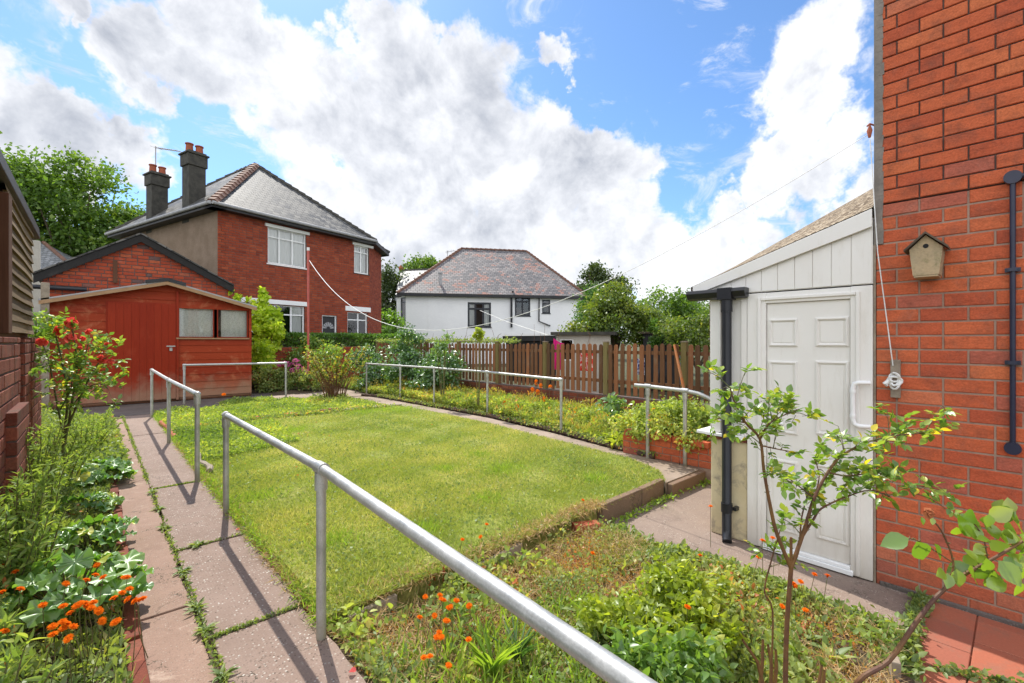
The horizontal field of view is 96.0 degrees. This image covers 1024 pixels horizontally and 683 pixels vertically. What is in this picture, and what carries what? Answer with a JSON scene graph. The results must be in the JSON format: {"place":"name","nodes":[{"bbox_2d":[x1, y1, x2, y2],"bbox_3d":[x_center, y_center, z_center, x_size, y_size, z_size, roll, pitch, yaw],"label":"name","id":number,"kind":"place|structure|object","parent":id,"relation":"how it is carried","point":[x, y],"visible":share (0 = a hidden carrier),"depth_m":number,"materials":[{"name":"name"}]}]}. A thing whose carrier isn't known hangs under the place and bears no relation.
{"place":"outdoors","nodes":[
{"label":"outdoors","id":0,"kind":"place"},
{"bbox_2d":[3,444,125,682],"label":"bed","id":1,"kind":"object","parent":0,"point":[40,630],"visible":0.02,"depth_m":2.39,"materials":[{"name":"green plant"}]},
{"bbox_2d":[0,337,20,511],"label":"brick pier","id":2,"kind":"structure","parent":1,"relation":"on","point":[10,371],"depth_m":2.91,"materials":[{"name":"brown brick"}]},
{"bbox_2d":[3,402,28,514],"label":"brick plinth","id":3,"kind":"structure","parent":1,"relation":"on","point":[16,418],"depth_m":2.92,"materials":[{"name":"red brick"}]},
{"bbox_2d":[18,340,30,460],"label":"brick pier","id":4,"kind":"structure","parent":1,"relation":"on","point":[25,356],"depth_m":4.09,"materials":[{"name":"brown brick"}]},
{"bbox_2d":[0,474,58,616],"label":"tall weed","id":5,"kind":"object","parent":1,"relation":"on","point":[26,546],"visible":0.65,"depth_m":2.57,"materials":[{"name":"green plant"}]},
{"bbox_2d":[21,338,41,464],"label":"brick pier","id":6,"kind":"structure","parent":1,"relation":"on","point":[35,414],"depth_m":4.82,"materials":[{"name":"brown brick"}]},
{"bbox_2d":[0,150,39,337],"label":"timber outbuilding","id":7,"kind":"structure","parent":6,"relation":"on","point":[19,231],"depth_m":3.97,"materials":[{"name":"brown wood"}]},
{"bbox_2d":[0,625,70,682],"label":"tall weed","id":8,"kind":"object","parent":1,"relation":"on","point":[8,658],"visible":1,"depth_m":1.81,"materials":[{"name":"green plant"}]},
{"bbox_2d":[0,452,75,599],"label":"tall weed","id":9,"kind":"object","parent":1,"relation":"on","point":[20,483],"visible":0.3,"depth_m":2.78,"materials":[{"name":"green plant"}]},
{"bbox_2d":[25,418,71,532],"bbox_3d":[-3.552,1.078,3.437,0.374,0.985,0.408,0,0,-19],"label":"tall weed","id":10,"kind":"object","parent":1,"relation":"on","point":[54,457],"visible":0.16,"depth_m":3.43,"materials":[{"name":"green plant"}]},
{"bbox_2d":[0,406,135,682],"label":"bed weeds","id":11,"kind":"object","parent":1,"relation":"on","point":[34,663],"visible":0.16,"depth_m":2.37,"materials":[{"name":"green plant"}]},
{"bbox_2d":[32,429,109,491],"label":"tall weed","id":12,"kind":"object","parent":1,"relation":"on","point":[82,450],"visible":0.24,"depth_m":4.76,"materials":[{"name":"green plant"}]},
{"bbox_2d":[0,547,153,646],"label":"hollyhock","id":13,"kind":"object","parent":1,"relation":"on","point":[43,580],"visible":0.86,"depth_m":2.49,"materials":[{"name":"green plant"}]},
{"bbox_2d":[28,307,128,456],"bbox_3d":[-4.482,0.527,4.772,1.352,1.805,0.790,0,0,38],"label":"rose bush","id":14,"kind":"object","parent":1,"relation":"on","point":[79,362],"visible":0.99,"depth_m":4.87,"materials":[{"name":"green plant"}]},
{"bbox_2d":[44,417,122,453],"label":"tall weed","id":15,"kind":"object","parent":1,"relation":"on","point":[94,427],"visible":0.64,"depth_m":6.35,"materials":[{"name":"green plant"}]},
{"bbox_2d":[55,491,124,514],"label":"hollyhock","id":16,"kind":"object","parent":1,"relation":"on","point":[114,498],"visible":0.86,"depth_m":4.18,"materials":[{"name":"green plant"}]},
{"bbox_2d":[49,514,138,549],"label":"hollyhock","id":17,"kind":"object","parent":1,"relation":"on","point":[72,531],"visible":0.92,"depth_m":3.45,"materials":[{"name":"green plant"}]},
{"bbox_2d":[58,456,138,488],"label":"hollyhock","id":18,"kind":"object","parent":1,"relation":"on","point":[97,472],"visible":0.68,"depth_m":5.00,"materials":[{"name":"green plant"}]},
{"bbox_2d":[71,411,136,489],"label":"path creepers","id":19,"kind":"object","parent":1,"relation":"on","point":[113,445],"visible":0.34,"depth_m":6.12,"materials":[{"name":"green plant"}]},
{"bbox_2d":[109,479,149,682],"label":"brick edging","id":20,"kind":"object","parent":1,"relation":"on","point":[130,613],"visible":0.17,"depth_m":2.45,"materials":[{"name":"red brick"}]},
{"bbox_2d":[48,390,270,417],"bbox_3d":[-8.724,1.700,13.641,7.000,0.200,6.070,0,0,-42],"label":"shed base","id":21,"kind":"object","parent":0,"point":[134,409],"visible":0.13,"depth_m":11.34,"materials":[{"name":"concrete"}]},
{"bbox_2d":[41,282,49,410],"bbox_3d":[-10.713,0.123,10.575,0.140,2.954,0.100,0,0,-42],"label":"white post","id":22,"kind":"object","parent":21,"relation":"on","point":[45,289],"visible":0.51,"depth_m":10.54,"materials":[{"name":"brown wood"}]},
{"bbox_2d":[32,232,233,297],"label":"brick garage","id":23,"kind":"structure","parent":21,"relation":"on","point":[139,258],"depth_m":13.62,"materials":[{"name":"brick"}]},
{"bbox_2d":[38,278,256,409],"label":"garden shed","id":24,"kind":"structure","parent":21,"relation":"on","point":[168,327],"depth_m":12.11,"materials":[{"name":"red wood"}]},
{"bbox_2d":[108,302,175,402],"bbox_3d":[-9.481,0.273,11.842,1.369,2.494,0.062,0,0,-42],"label":"door","id":25,"kind":"structure","parent":24,"relation":"in","point":[153,325],"depth_m":11.85,"materials":[{"name":"red wood"}]},
{"bbox_2d":[179,308,216,337],"bbox_3d":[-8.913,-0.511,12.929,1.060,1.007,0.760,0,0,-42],"label":"window","id":26,"kind":"structure","parent":24,"relation":"in","point":[193,323],"depth_m":12.73,"materials":[{"name":"white glass"}]},
{"bbox_2d":[217,309,251,340],"bbox_3d":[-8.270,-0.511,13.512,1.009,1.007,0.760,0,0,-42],"label":"window","id":27,"kind":"structure","parent":24,"relation":"in","point":[230,323],"depth_m":13.35,"materials":[{"name":"grey glass"}]},
{"bbox_2d":[113,417,218,682],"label":"path margin","id":28,"kind":"object","parent":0,"point":[175,649],"visible":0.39,"depth_m":2.81,"materials":[{"name":"beige concrete"}]},
{"bbox_2d":[124,414,365,682],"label":"garden path","id":29,"kind":"structure","parent":0,"point":[230,577],"depth_m":2.99,"materials":[{"name":"beige concrete"}]},
{"bbox_2d":[150,368,200,481],"bbox_3d":[-5.614,1.158,7.504,0.079,1.184,6.128,0,0,-42],"label":"handrail","id":30,"kind":"object","parent":29,"relation":"on","point":[197,397],"visible":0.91,"depth_m":5.90,"materials":[{"name":"grey metal"}]},
{"bbox_2d":[122,417,234,682],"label":"weeds","id":31,"kind":"object","parent":29,"relation":"on","point":[199,609],"visible":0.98,"depth_m":3.01,"materials":[{"name":"green plant"}]},
{"bbox_2d":[221,411,657,682],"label":"handrail","id":32,"kind":"object","parent":29,"relation":"on","point":[606,665],"visible":0.92,"depth_m":1.47,"materials":[{"name":"silver metal"}]},
{"bbox_2d":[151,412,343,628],"bbox_3d":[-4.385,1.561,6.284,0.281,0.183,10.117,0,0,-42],"label":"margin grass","id":33,"kind":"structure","parent":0,"point":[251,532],"depth_m":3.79,"materials":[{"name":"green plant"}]},
{"bbox_2d":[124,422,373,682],"bbox_3d":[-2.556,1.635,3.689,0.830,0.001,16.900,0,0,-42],"label":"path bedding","id":34,"kind":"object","parent":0,"point":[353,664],"depth_m":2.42,"materials":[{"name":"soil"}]},
{"bbox_2d":[171,439,333,631],"bbox_3d":[-3.179,1.560,4.934,0.290,0.202,6.504,0,0,-42],"label":"dry fringe","id":35,"kind":"object","parent":34,"relation":"on","point":[274,562],"visible":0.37,"depth_m":3.40,"materials":[{"name":"plant"}]},
{"bbox_2d":[251,386,349,395],"bbox_3d":[-7.557,1.695,15.927,2.400,0.350,4.250,0,0,-42],"label":"back bed","id":36,"kind":"object","parent":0,"point":[293,391],"visible":0.19,"depth_m":14.48,"materials":[{"name":"soil"}]},
{"bbox_2d":[228,286,285,387],"bbox_3d":[-8.369,-0.137,15.315,1.652,3.482,2.000,0,0,-42],"label":"shrub","id":37,"kind":"object","parent":36,"relation":"on","point":[268,323],"visible":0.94,"depth_m":15.34,"materials":[{"name":"green plant"}]},
{"bbox_2d":[251,365,324,392],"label":"shrub","id":38,"kind":"object","parent":36,"relation":"on","point":[263,386],"visible":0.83,"depth_m":14.47,"materials":[{"name":"green plant"}]},
{"bbox_2d":[281,333,327,386],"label":"shrub","id":39,"kind":"object","parent":36,"relation":"on","point":[300,349],"visible":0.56,"depth_m":15.99,"materials":[{"name":"green plant"}]},
{"bbox_2d":[264,346,369,388],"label":"shrub","id":40,"kind":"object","parent":36,"relation":"on","point":[280,354],"depth_m":16.21,"materials":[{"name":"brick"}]},
{"bbox_2d":[251,331,421,386],"bbox_3d":[-6.667,0.599,17.796,6.952,2.010,1.443,0,0,-42],"label":"hedge","id":41,"kind":"object","parent":36,"relation":"on","point":[346,339],"visible":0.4,"depth_m":17.43,"materials":[{"name":"green plant"}]},
{"bbox_2d":[40,343,701,382],"bbox_3d":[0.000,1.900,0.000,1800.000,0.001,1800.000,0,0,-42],"label":"ground","id":42,"kind":"structure","parent":0,"point":[619,348],"depth_m":125.08,"materials":[{"name":"plant"}]},
{"bbox_2d":[29,240,71,374],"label":"distant house","id":43,"kind":"structure","parent":42,"relation":"on","point":[46,254],"depth_m":24.51,"materials":[{"name":"stone"}]},
{"bbox_2d":[0,131,145,256],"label":"tree","id":44,"kind":"object","parent":42,"relation":"on","point":[66,233],"visible":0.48,"depth_m":28.38,"materials":[{"name":"green plant"}]},
{"bbox_2d":[177,404,665,629],"bbox_3d":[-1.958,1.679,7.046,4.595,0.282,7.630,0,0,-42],"label":"lawn","id":45,"kind":"structure","parent":0,"point":[403,597],"depth_m":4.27,"materials":[{"name":"green plant"}]},
{"bbox_2d":[171,417,299,461],"bbox_3d":[-4.433,1.537,7.535,1.687,0.187,2.764,0,0,-42],"label":"creeping patch","id":46,"kind":"object","parent":45,"relation":"on","point":[275,429],"visible":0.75,"depth_m":7.32,"materials":[{"name":"green plant"}]},
{"bbox_2d":[185,403,395,429],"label":"edging weeds","id":47,"kind":"object","parent":45,"relation":"on","point":[308,412],"visible":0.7,"depth_m":9.73,"materials":[{"name":"green plant"}]},
{"bbox_2d":[308,497,607,625],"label":"dry grass","id":48,"kind":"structure","parent":45,"relation":"on","point":[575,509],"depth_m":3.61,"materials":[{"name":"plant"}]},
{"bbox_2d":[597,488,640,525],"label":"kerb slab","id":49,"kind":"structure","parent":45,"relation":"on","point":[623,506],"depth_m":4.62,"materials":[{"name":"concrete"}]},
{"bbox_2d":[0,0,873,341],"label":"sky","id":50,"kind":"structure","parent":0,"point":[570,134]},
{"bbox_2d":[337,386,679,464],"bbox_3d":[-2.314,1.711,12.750,2.300,0.377,16.000,0,0,-42],"label":"bed","id":51,"kind":"object","parent":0,"point":[491,418],"depth_m":9.80,"materials":[{"name":"soil"}]},
{"bbox_2d":[344,325,469,392],"bbox_3d":[-3.364,0.555,14.258,5.532,2.261,2.111,0,0,39],"label":"shrub","id":52,"kind":"object","parent":51,"relation":"on","point":[409,354],"visible":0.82,"depth_m":13.74,"materials":[{"name":"green plant"}]},
{"bbox_2d":[365,363,562,434],"bbox_3d":[-1.664,1.189,11.039,0.351,1.122,7.991,0,0,-41],"label":"handrail","id":53,"kind":"object","parent":51,"relation":"on","point":[560,380],"visible":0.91,"depth_m":9.95,"materials":[{"name":"grey metal"}]},
{"bbox_2d":[337,378,632,433],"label":"bed blades","id":54,"kind":"object","parent":51,"relation":"on","point":[583,424],"visible":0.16,"depth_m":9.48,"materials":[{"name":"green plant"}]},
{"bbox_2d":[332,372,668,440],"bbox_3d":[-1.544,1.397,11.987,2.226,0.464,13.272,0,0,-42],"label":"bed cover","id":55,"kind":"object","parent":51,"relation":"on","point":[584,416],"visible":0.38,"depth_m":9.72,"materials":[{"name":"green plant"}]},
{"bbox_2d":[353,396,698,494],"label":"side path","id":56,"kind":"structure","parent":0,"point":[671,472],"depth_m":7.32,"materials":[{"name":"beige concrete"}]},
{"bbox_2d":[361,393,654,458],"bbox_3d":[-1.055,1.565,10.055,0.556,0.104,9.634,0,0,-41],"label":"rope edging","id":57,"kind":"object","parent":56,"relation":"on","point":[541,427],"visible":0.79,"depth_m":8.67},
{"bbox_2d":[377,394,667,457],"bbox_3d":[-0.802,1.520,9.864,0.653,0.158,9.403,0,0,-40],"label":"edging moss","id":58,"kind":"object","parent":57,"relation":"on","point":[504,418],"visible":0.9,"depth_m":8.79,"materials":[{"name":"green plant"}]},
{"bbox_2d":[634,383,709,465],"bbox_3d":[2.320,1.165,5.894,1.638,1.170,0.106,0,0,44],"label":"handrail","id":59,"kind":"object","parent":56,"relation":"on","point":[685,392],"visible":0.77,"depth_m":6.07,"materials":[{"name":"grey metal"}]},
{"bbox_2d":[445,354,709,403],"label":"neighbour ground","id":60,"kind":"structure","parent":0,"point":[701,380],"depth_m":19.40,"materials":[{"name":"green plant"}]},
{"bbox_2d":[104,142,389,337],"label":"brick house","id":61,"kind":"structure","parent":60,"relation":"on","point":[249,230],"depth_m":19.69,"materials":[{"name":"red brick"}]},
{"bbox_2d":[247,303,303,332],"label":"window","id":62,"kind":"structure","parent":61,"relation":"in","point":[292,315],"depth_m":19.92,"materials":[{"name":"white plastic"}]},
{"bbox_2d":[267,227,306,269],"bbox_3d":[-9.469,-3.897,19.378,0.195,1.543,1.821,0,0,32],"label":"window","id":63,"kind":"structure","parent":61,"relation":"in","point":[285,248],"depth_m":19.43,"materials":[{"name":"white plastic"}]},
{"bbox_2d":[381,307,409,333],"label":"bush","id":64,"kind":"object","parent":60,"relation":"on","point":[391,318],"visible":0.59,"depth_m":29.79,"materials":[{"name":"green plant"}]},
{"bbox_2d":[381,258,420,326],"bbox_3d":[-9.352,-1.239,36.145,4.498,10.479,4.726,0,0,35],"label":"tree","id":65,"kind":"object","parent":60,"relation":"on","point":[390,286],"visible":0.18,"depth_m":35.30,"materials":[{"name":"green plant"}]},
{"bbox_2d":[395,247,585,363],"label":"white house","id":66,"kind":"structure","parent":60,"relation":"on","point":[461,287],"depth_m":33.69,"materials":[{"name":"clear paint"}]},
{"bbox_2d":[468,302,490,327],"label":"window","id":67,"kind":"structure","parent":66,"relation":"in","point":[476,317],"depth_m":33.11,"materials":[{"name":"black glass"}]},
{"bbox_2d":[502,334,555,383],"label":"flat roofed garage","id":68,"kind":"structure","parent":60,"relation":"on","point":[530,339],"depth_m":18.17,"materials":[{"name":"black paint"}]},
{"bbox_2d":[370,371,709,410],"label":"boundary wall","id":69,"kind":"structure","parent":60,"relation":"on","point":[574,396],"depth_m":10.90,"materials":[{"name":"brick"}]},
{"bbox_2d":[376,341,709,403],"bbox_3d":[-0.415,0.845,12.575,0.124,1.710,14.453,0,0,-42],"label":"picket fence","id":70,"kind":"object","parent":69,"relation":"on","point":[605,351],"visible":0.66,"depth_m":10.15,"materials":[{"name":"brown wood"}]},
{"bbox_2d":[371,323,589,349],"bbox_3d":[-1.699,-0.124,14.343,0.936,0.651,10.534,0,0,-42],"label":"weed tangle","id":71,"kind":"object","parent":70,"relation":"attached to","point":[487,340],"visible":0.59,"depth_m":13.60,"materials":[{"name":"green plant"}]},
{"bbox_2d":[551,332,618,393],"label":"pale outhouse","id":72,"kind":"structure","parent":60,"relation":"on","point":[581,338],"depth_m":14.23,"materials":[{"name":"white"}]},
{"bbox_2d":[574,258,640,303],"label":"tree","id":73,"kind":"object","parent":60,"relation":"on","point":[595,273],"visible":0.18,"depth_m":41.63,"materials":[{"name":"green plant"}]},
{"bbox_2d":[557,276,675,388],"bbox_3d":[3.565,-0.089,15.542,3.987,4.188,2.595,0,0,-29],"label":"tree","id":74,"kind":"object","parent":60,"relation":"on","point":[615,311],"visible":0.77,"depth_m":15.06,"materials":[{"name":"green plant"}]},
{"bbox_2d":[621,283,709,342],"bbox_3d":[7.130,-0.212,19.913,5.483,4.443,4.030,0,0,-3],"label":"tree","id":75,"kind":"object","parent":60,"relation":"on","point":[680,305],"visible":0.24,"depth_m":19.06,"materials":[{"name":"green plant"}]},
{"bbox_2d":[651,301,709,366],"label":"shrub","id":76,"kind":"object","parent":60,"relation":"on","point":[684,331],"visible":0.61,"depth_m":13.22,"materials":[{"name":"green plant"}]},
{"bbox_2d":[873,0,1023,629],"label":"house","id":77,"kind":"structure","parent":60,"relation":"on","point":[948,115],"depth_m":3.05,"materials":[{"name":"red brick"}]},
{"bbox_2d":[883,360,902,397],"bbox_3d":[2.674,0.261,3.234,0.076,0.267,0.111,0,0,-42],"label":"rope cleat","id":78,"kind":"object","parent":77,"relation":"attached to","point":[894,380],"visible":1,"depth_m":3.23,"materials":[{"name":"grey wood"}]},
{"bbox_2d":[903,231,950,279],"bbox_3d":[2.752,-0.571,3.056,0.184,0.295,0.216,0,0,-42],"label":"bird box","id":79,"kind":"object","parent":77,"relation":"attached to","point":[925,250],"visible":1,"depth_m":3.02,"materials":[{"name":"brown wood"}]},
{"bbox_2d":[1003,170,1023,454],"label":"cable conduit","id":80,"kind":"object","parent":77,"relation":"attached to","point":[1012,178],"visible":1,"depth_m":2.82,"materials":[{"name":"black plastic"}]},
{"bbox_2d":[333,522,919,682],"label":"front bed","id":81,"kind":"object","parent":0,"point":[904,677],"visible":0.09,"depth_m":2.68,"materials":[{"name":"green plant"}]},
{"bbox_2d":[458,615,529,680],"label":"grass tuft","id":82,"kind":"object","parent":81,"relation":"on","point":[503,656],"visible":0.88,"depth_m":2.29,"materials":[{"name":"green plant"}]},
{"bbox_2d":[490,613,539,661],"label":"grass tuft","id":83,"kind":"object","parent":81,"relation":"on","point":[524,648],"visible":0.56,"depth_m":2.43,"materials":[{"name":"green plant"}]},
{"bbox_2d":[370,582,741,682],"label":"front blades","id":84,"kind":"object","parent":81,"relation":"on","point":[480,637],"visible":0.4,"depth_m":2.37,"materials":[{"name":"green plant"}]},
{"bbox_2d":[329,517,898,682],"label":"front weeds","id":85,"kind":"object","parent":81,"relation":"on","point":[738,573],"visible":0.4,"depth_m":2.73,"materials":[{"name":"green plant"}]},
{"bbox_2d":[327,530,903,682],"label":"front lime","id":86,"kind":"object","parent":81,"relation":"on","point":[356,629],"visible":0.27,"depth_m":2.63,"materials":[{"name":"green plant"}]},
{"bbox_2d":[326,517,914,682],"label":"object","id":87,"kind":"object","parent":81,"relation":"on","point":[548,551],"visible":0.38,"depth_m":2.71,"materials":[{"name":"green plant"}]},
{"bbox_2d":[342,515,899,682],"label":"front small leaves","id":88,"kind":"object","parent":81,"relation":"on","point":[578,575],"visible":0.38,"depth_m":2.76,"materials":[{"name":"green plant"}]},
{"bbox_2d":[574,553,748,673],"bbox_3d":[0.868,1.510,2.515,0.910,0.480,0.833,0,0,-42],"label":"shrub","id":89,"kind":"object","parent":81,"relation":"on","point":[683,586],"visible":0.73,"depth_m":2.51,"materials":[{"name":"green plant"}]},
{"bbox_2d":[602,619,737,682],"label":"shrub","id":90,"kind":"object","parent":81,"relation":"on","point":[681,657],"visible":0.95,"depth_m":2.03,"materials":[{"name":"green plant"}]},
{"bbox_2d":[598,519,935,682],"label":"bed edge weeds","id":91,"kind":"object","parent":81,"relation":"on","point":[911,663],"visible":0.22,"depth_m":2.73,"materials":[{"name":"green plant"}]},
{"bbox_2d":[741,639,825,682],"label":"pruned stubs","id":92,"kind":"object","parent":81,"relation":"on","point":[760,668],"visible":0.96,"depth_m":1.95,"materials":[{"name":"brown wood"}]},
{"bbox_2d":[697,359,966,682],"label":"rose bush","id":93,"kind":"object","parent":81,"relation":"on","point":[868,472],"visible":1,"depth_m":1.74,"materials":[{"name":"green plant"}]},
{"bbox_2d":[854,497,1023,682],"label":"rose bush","id":94,"kind":"object","parent":81,"relation":"on","point":[977,563],"visible":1,"depth_m":1.29,"materials":[{"name":"green plant"}]},
{"bbox_2d":[615,480,911,628],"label":"path","id":95,"kind":"structure","parent":0,"point":[685,515],"depth_m":3.88,"materials":[{"name":"beige concrete"}]},
{"bbox_2d":[623,428,710,479],"bbox_3d":[2.395,1.530,6.494,0.976,0.539,1.308,0,0,-42],"label":"brick planter","id":96,"kind":"object","parent":95,"relation":"on","point":[664,449],"visible":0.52,"depth_m":6.11,"materials":[{"name":"red brick"}]},
{"bbox_2d":[667,470,705,495],"bbox_3d":[2.088,1.731,5.484,0.820,0.238,0.070,0,0,-42],"label":"step edge","id":97,"kind":"object","parent":95,"relation":"on","point":[690,481],"visible":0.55,"depth_m":5.41,"materials":[{"name":"concrete"}]},
{"bbox_2d":[686,188,873,580],"bbox_3d":[2.996,0.013,5.056,3.168,3.506,2.034,0,0,-42],"label":"porch","id":98,"kind":"object","parent":95,"relation":"on","point":[795,309],"visible":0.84,"depth_m":3.70,"materials":[{"name":"wood"}]},
{"bbox_2d":[767,299,849,564],"bbox_3d":[2.339,0.680,3.666,0.100,1.996,0.578,0,0,-42],"label":"door","id":99,"kind":"structure","parent":98,"relation":"in","point":[808,343],"depth_m":3.64,"materials":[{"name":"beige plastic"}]},
{"bbox_2d":[916,602,1023,682],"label":"tile terrace","id":100,"kind":"structure","parent":0,"point":[958,637],"depth_m":2.65,"materials":[{"name":"tile"}]},
{"bbox_2d":[897,585,939,654],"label":"weed","id":101,"kind":"object","parent":100,"relation":"on","point":[920,598],"visible":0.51,"depth_m":2.91,"materials":[{"name":"green plant"}]},
{"bbox_2d":[929,658,1023,682],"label":"ground cover plants","id":102,"kind":"object","parent":100,"relation":"on","point":[947,670],"visible":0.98,"depth_m":2.38,"materials":[{"name":"green plant"}]},
{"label":"rear plot","id":103,"kind":"structure","parent":0,"visible":0},
{"bbox_2d":[154,393,385,427],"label":"weeds","id":104,"kind":"object","parent":103,"relation":"on","point":[298,404],"visible":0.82,"depth_m":10.61,"materials":[{"name":"green plant"}]},
{"bbox_2d":[301,344,371,397],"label":"rose bush","id":105,"kind":"object","parent":103,"relation":"on","point":[325,377],"visible":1,"depth_m":12.71,"materials":[{"name":"green plant"}]},
{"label":"planter soil","id":106,"kind":"structure","parent":0,"visible":0},
{"bbox_2d":[605,390,710,453],"bbox_3d":[2.227,1.054,6.547,1.480,0.809,1.616,0,0,-42],"label":"shrub","id":107,"kind":"object","parent":106,"relation":"on","point":[663,413],"visible":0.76,"depth_m":6.29,"materials":[{"name":"green plant"}]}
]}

